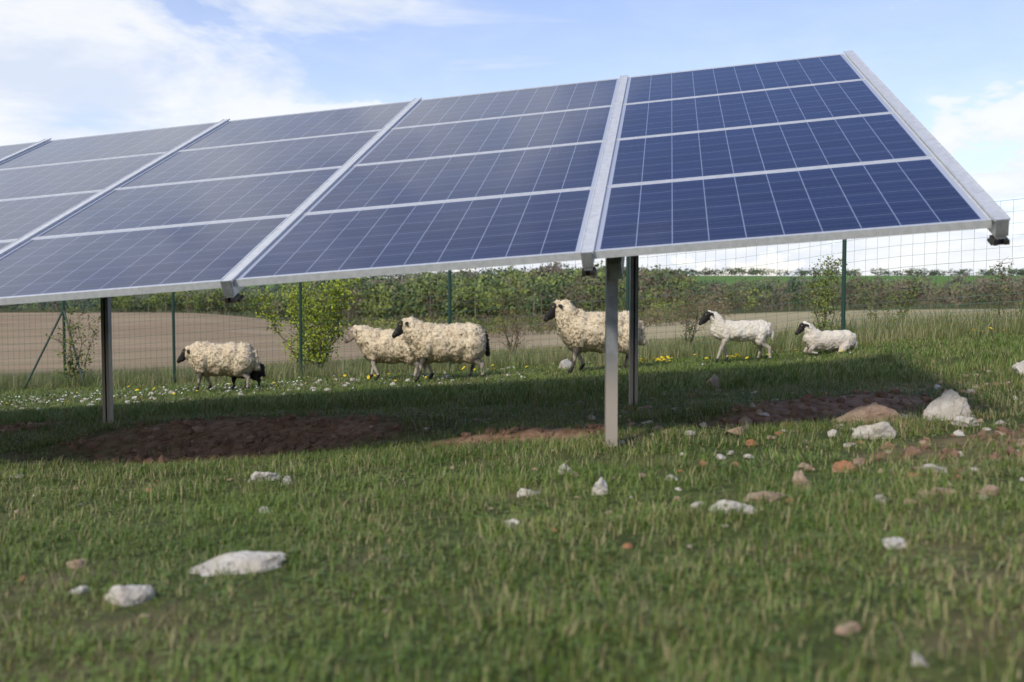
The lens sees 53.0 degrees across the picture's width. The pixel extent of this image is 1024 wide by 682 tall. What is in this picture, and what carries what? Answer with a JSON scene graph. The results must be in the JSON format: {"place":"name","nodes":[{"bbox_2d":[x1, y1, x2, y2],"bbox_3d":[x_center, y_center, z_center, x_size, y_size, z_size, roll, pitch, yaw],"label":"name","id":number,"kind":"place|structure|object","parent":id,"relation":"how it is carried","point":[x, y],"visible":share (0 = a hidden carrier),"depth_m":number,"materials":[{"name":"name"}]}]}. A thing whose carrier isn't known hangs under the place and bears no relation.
{"place":"outdoors","nodes":[
{"label":"outdoors","id":0,"kind":"place"},
{"bbox_2d":[0,363,1023,681],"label":"meadow grass","id":1,"kind":"structure","parent":0,"point":[566,409],"depth_m":2.97,"materials":[{"name":"green plant"}]},
{"bbox_2d":[0,275,1023,681],"bbox_3d":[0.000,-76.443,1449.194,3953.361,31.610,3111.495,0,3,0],"label":"ground","id":2,"kind":"structure","parent":0,"point":[158,345],"depth_m":2.93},
{"bbox_2d":[45,305,100,386],"bbox_3d":[-9.131,0.178,21.459,0.938,1.866,1.237,3,4,44],"label":"sapling","id":3,"kind":"object","parent":2,"relation":"on","point":[70,364],"visible":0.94,"depth_m":21.42,"materials":[{"name":"green plant"}]},
{"bbox_2d":[66,559,86,567],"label":"limestone rock","id":4,"kind":"object","parent":2,"relation":"on","point":[80,561],"visible":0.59,"depth_m":2.98,"materials":[{"name":"beige stone"}]},
{"bbox_2d":[105,585,154,606],"bbox_3d":[-0.943,0.623,2.515,0.116,0.063,0.090,2,3,28],"label":"limestone rock","id":5,"kind":"object","parent":2,"relation":"on","point":[123,595],"visible":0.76,"depth_m":2.49,"materials":[{"name":"white stone"}]},
{"bbox_2d":[0,282,307,312],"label":"distant wood","id":6,"kind":"object","parent":2,"relation":"on","point":[83,302],"visible":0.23,"depth_m":508.71,"materials":[{"name":"green plant"}]},
{"bbox_2d":[177,340,260,391],"bbox_3d":[-4.346,0.366,15.238,1.233,0.775,0.543,0,3,-3],"label":"sheep","id":7,"kind":"object","parent":2,"relation":"on","point":[206,359],"visible":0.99,"depth_m":15.07},
{"bbox_2d":[93,288,347,320],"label":"hedgerow","id":8,"kind":"object","parent":2,"relation":"on","point":[208,305],"visible":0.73,"depth_m":204.84,"materials":[{"name":"green plant"}]},
{"bbox_2d":[189,551,284,575],"bbox_3d":[-0.755,0.619,2.812,0.265,0.072,0.165,-1,3,-10],"label":"limestone rock","id":9,"kind":"object","parent":2,"relation":"on","point":[240,560],"visible":0.73,"depth_m":2.79,"materials":[{"name":"white stone"}]},
{"bbox_2d":[230,362,265,388],"bbox_3d":[-4.075,0.513,15.601,0.720,0.441,0.280,0,3,9],"label":"lamb","id":10,"kind":"object","parent":2,"relation":"on","point":[256,375],"visible":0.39,"depth_m":15.52,"materials":[{"name":"fur"}]},
{"bbox_2d":[248,471,281,482],"bbox_3d":[-1.117,0.618,4.638,0.150,0.063,0.070,0,3,-8],"label":"limestone rock","id":11,"kind":"object","parent":2,"relation":"on","point":[259,474],"visible":0.47,"depth_m":4.61,"materials":[{"name":"grey stone"}]},
{"bbox_2d":[251,278,360,371],"bbox_3d":[-3.932,-0.447,19.843,2.345,2.488,1.758,2,4,33],"label":"young tree","id":12,"kind":"object","parent":2,"relation":"on","point":[321,356],"visible":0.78,"depth_m":19.75,"materials":[{"name":"green plant"}]},
{"bbox_2d":[344,324,426,379],"bbox_3d":[-1.815,0.169,15.133,1.344,0.834,0.564,0,3,7],"label":"sheep","id":13,"kind":"object","parent":2,"relation":"on","point":[377,345],"visible":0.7,"depth_m":14.97},
{"bbox_2d":[1,352,870,405],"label":"daisies","id":14,"kind":"object","parent":2,"relation":"on","point":[193,390],"visible":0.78,"depth_m":15.52,"materials":[{"name":"white plant"}]},
{"bbox_2d":[392,316,490,381],"bbox_3d":[-0.952,0.098,13.917,1.342,0.896,0.590,0,3,-3],"label":"sheep","id":15,"kind":"object","parent":2,"relation":"on","point":[428,343],"visible":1,"depth_m":13.74},
{"bbox_2d":[304,260,698,325],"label":"woodland","id":16,"kind":"object","parent":2,"relation":"on","point":[478,296],"visible":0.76,"depth_m":210.02,"materials":[{"name":"green plant"}]},
{"bbox_2d":[6,327,1003,403],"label":"dandelions","id":17,"kind":"object","parent":2,"relation":"on","point":[645,360],"visible":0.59,"depth_m":13.97,"materials":[{"name":"yellow plant"}]},
{"bbox_2d":[0,50,1010,446],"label":"solar panel array","id":18,"kind":"object","parent":2,"relation":"on","point":[614,172],"visible":0.97,"depth_m":5.82,"materials":[{"name":"blue"}]},
{"bbox_2d":[486,278,536,355],"bbox_3d":[0.055,-0.395,20.093,0.917,1.695,1.038,1,3,18],"label":"sapling","id":19,"kind":"object","parent":2,"relation":"on","point":[516,330],"visible":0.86,"depth_m":20.06,"materials":[{"name":"green plant"}]},
{"bbox_2d":[0,300,1023,390],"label":"tall grass","id":20,"kind":"structure","parent":2,"relation":"on","point":[920,328],"depth_m":16.34,"materials":[{"name":"green plant"}]},
{"bbox_2d":[0,389,1023,463],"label":"soil clods","id":21,"kind":"object","parent":2,"relation":"on","point":[262,441],"visible":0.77,"depth_m":6.50,"materials":[{"name":"brown soil"}]},
{"bbox_2d":[0,198,1023,388],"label":"wire fence","id":22,"kind":"object","parent":2,"relation":"on","point":[627,259],"visible":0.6,"depth_m":17.16,"materials":[{"name":"metal"}]},
{"bbox_2d":[0,359,1023,665],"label":"scattered stones","id":23,"kind":"object","parent":2,"relation":"on","point":[566,363],"visible":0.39,"depth_m":4.42,"materials":[{"name":"stone"}]},
{"bbox_2d":[505,519,520,528],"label":"limestone rock","id":24,"kind":"object","parent":2,"relation":"on","point":[516,521],"visible":0.36,"depth_m":3.13,"materials":[{"name":"white stone"}]},
{"bbox_2d":[517,488,539,496],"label":"limestone rock","id":25,"kind":"object","parent":2,"relation":"on","point":[521,491],"visible":0.54,"depth_m":3.71,"materials":[{"name":"grey stone"}]},
{"bbox_2d":[350,292,734,336],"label":"leafless scrub","id":26,"kind":"object","parent":2,"relation":"on","point":[672,315],"visible":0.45,"depth_m":81.27,"materials":[{"name":"green plant"}]},
{"bbox_2d":[558,464,576,474],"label":"limestone rock","id":27,"kind":"object","parent":2,"relation":"on","point":[563,467],"visible":0.34,"depth_m":4.21,"materials":[{"name":"grey stone"}]},
{"bbox_2d":[544,299,646,372],"bbox_3d":[1.102,-0.076,13.512,1.375,0.976,0.601,0,3,-2],"label":"sheep","id":28,"kind":"object","parent":2,"relation":"on","point":[579,330],"visible":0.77,"depth_m":13.34},
{"bbox_2d":[592,477,608,494],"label":"limestone rock","id":29,"kind":"object","parent":2,"relation":"on","point":[599,487],"visible":0.59,"depth_m":3.60,"materials":[{"name":"grey stone"}]},
{"bbox_2d":[669,275,707,345],"bbox_3d":[3.037,-0.412,17.396,0.710,1.418,0.948,0,3,0],"label":"sapling","id":30,"kind":"object","parent":2,"relation":"on","point":[688,323],"visible":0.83,"depth_m":17.34,"materials":[{"name":"green plant"}]},
{"bbox_2d":[369,266,1023,277],"bbox_3d":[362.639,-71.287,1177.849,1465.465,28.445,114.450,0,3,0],"label":"tree line","id":31,"kind":"object","parent":2,"relation":"on","point":[851,272],"visible":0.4,"depth_m":1155.70,"materials":[{"name":"green plant"}]},
{"bbox_2d":[709,499,755,514],"bbox_3d":[0.667,0.514,3.109,0.147,0.071,0.087,1,3,16],"label":"limestone rock","id":32,"kind":"object","parent":2,"relation":"on","point":[733,503],"visible":0.39,"depth_m":3.09,"materials":[{"name":"white stone"}]},
{"bbox_2d":[724,426,746,434],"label":"limestone rock","id":33,"kind":"object","parent":2,"relation":"on","point":[733,430],"visible":0.48,"depth_m":5.19,"materials":[{"name":"beige stone"}]},
{"bbox_2d":[698,310,773,362],"bbox_3d":[2.888,-0.058,13.217,0.992,0.682,0.300,0,3,-3],"label":"lamb","id":34,"kind":"object","parent":2,"relation":"on","point":[758,333],"visible":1,"depth_m":13.13,"materials":[{"name":"fur"}]},
{"bbox_2d":[743,491,786,501],"bbox_3d":[0.812,0.508,3.300,0.143,0.058,0.098,1,3,21],"label":"limestone rock","id":35,"kind":"object","parent":2,"relation":"on","point":[770,497],"visible":0.5,"depth_m":3.27,"materials":[{"name":"beige stone"}]},
{"bbox_2d":[792,470,809,487],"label":"limestone rock","id":36,"kind":"object","parent":2,"relation":"on","point":[798,474],"visible":0.51,"depth_m":3.50,"materials":[{"name":"beige stone"}]},
{"bbox_2d":[625,272,1023,315],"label":"leafless wood","id":37,"kind":"object","parent":2,"relation":"on","point":[952,289],"visible":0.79,"depth_m":230.88,"materials":[{"name":"green plant"}]},
{"bbox_2d":[795,321,857,353],"bbox_3d":[3.891,-0.045,12.713,0.806,0.410,0.315,0,3,-6],"label":"lamb","id":38,"kind":"object","parent":2,"relation":"on","point":[814,338],"visible":0.97,"depth_m":12.63,"materials":[{"name":"fur"}]},
{"bbox_2d":[806,255,848,330],"bbox_3d":[4.799,-0.571,15.655,0.609,1.476,0.850,0,3,0],"label":"sapling","id":39,"kind":"object","parent":2,"relation":"on","point":[827,295],"visible":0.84,"depth_m":15.61,"materials":[{"name":"green plant"}]},
{"bbox_2d":[832,460,856,472],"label":"limestone rock","id":40,"kind":"object","parent":2,"relation":"on","point":[837,465],"visible":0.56,"depth_m":3.81,"materials":[{"name":"orange stone"}]},
{"bbox_2d":[835,622,860,634],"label":"limestone rock","id":41,"kind":"object","parent":2,"relation":"on","point":[842,630],"visible":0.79,"depth_m":1.89,"materials":[{"name":"beige stone"}]},
{"bbox_2d":[830,402,903,425],"bbox_3d":[1.880,0.428,5.398,0.401,0.204,0.201,1,3,12],"label":"limestone rock","id":42,"kind":"object","parent":2,"relation":"on","point":[870,410],"visible":0.5,"depth_m":5.32,"materials":[{"name":"beige stone"}]},
{"bbox_2d":[850,421,896,438],"bbox_3d":[1.663,0.442,4.742,0.208,0.153,0.102,1,3,22],"label":"limestone rock","id":43,"kind":"object","parent":2,"relation":"on","point":[876,430],"visible":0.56,"depth_m":4.70,"materials":[{"name":"grey stone"}]},
{"bbox_2d":[839,272,926,330],"bbox_3d":[5.979,-0.530,16.306,1.231,1.126,0.920,-1,3,-24],"label":"sapling","id":44,"kind":"object","parent":2,"relation":"on","point":[910,298],"visible":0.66,"depth_m":16.27,"materials":[{"name":"green plant"}]},
{"bbox_2d":[923,389,971,420],"bbox_3d":[2.249,0.374,5.304,0.225,0.250,0.161,2,4,35],"label":"limestone rock","id":45,"kind":"object","parent":2,"relation":"on","point":[948,403],"visible":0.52,"depth_m":5.29,"materials":[{"name":"grey stone"}]},
{"bbox_2d":[951,416,978,426],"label":"limestone rock","id":46,"kind":"object","parent":2,"relation":"on","point":[964,421],"visible":0.67,"depth_m":4.88,"materials":[{"name":"grey stone"}]},
{"bbox_2d":[982,256,1023,319],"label":"sapling","id":47,"kind":"object","parent":2,"relation":"on","point":[1007,293],"visible":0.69,"depth_m":15.03,"materials":[{"name":"green plant"}]},
{"bbox_2d":[1012,360,1023,377],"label":"limestone rock","id":48,"kind":"object","parent":2,"relation":"on","point":[1019,366],"visible":0.74,"depth_m":7.41,"materials":[{"name":"white stone"}]},
{"bbox_2d":[0,321,1023,435],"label":"meadow grass","id":49,"kind":"structure","parent":0,"point":[433,397],"depth_m":10.59,"materials":[{"name":"green plant"}]},
{"bbox_2d":[0,0,1023,277],"label":"sky","id":50,"kind":"structure","parent":0,"point":[69,68],"materials":[{"name":"blue"}]}
]}

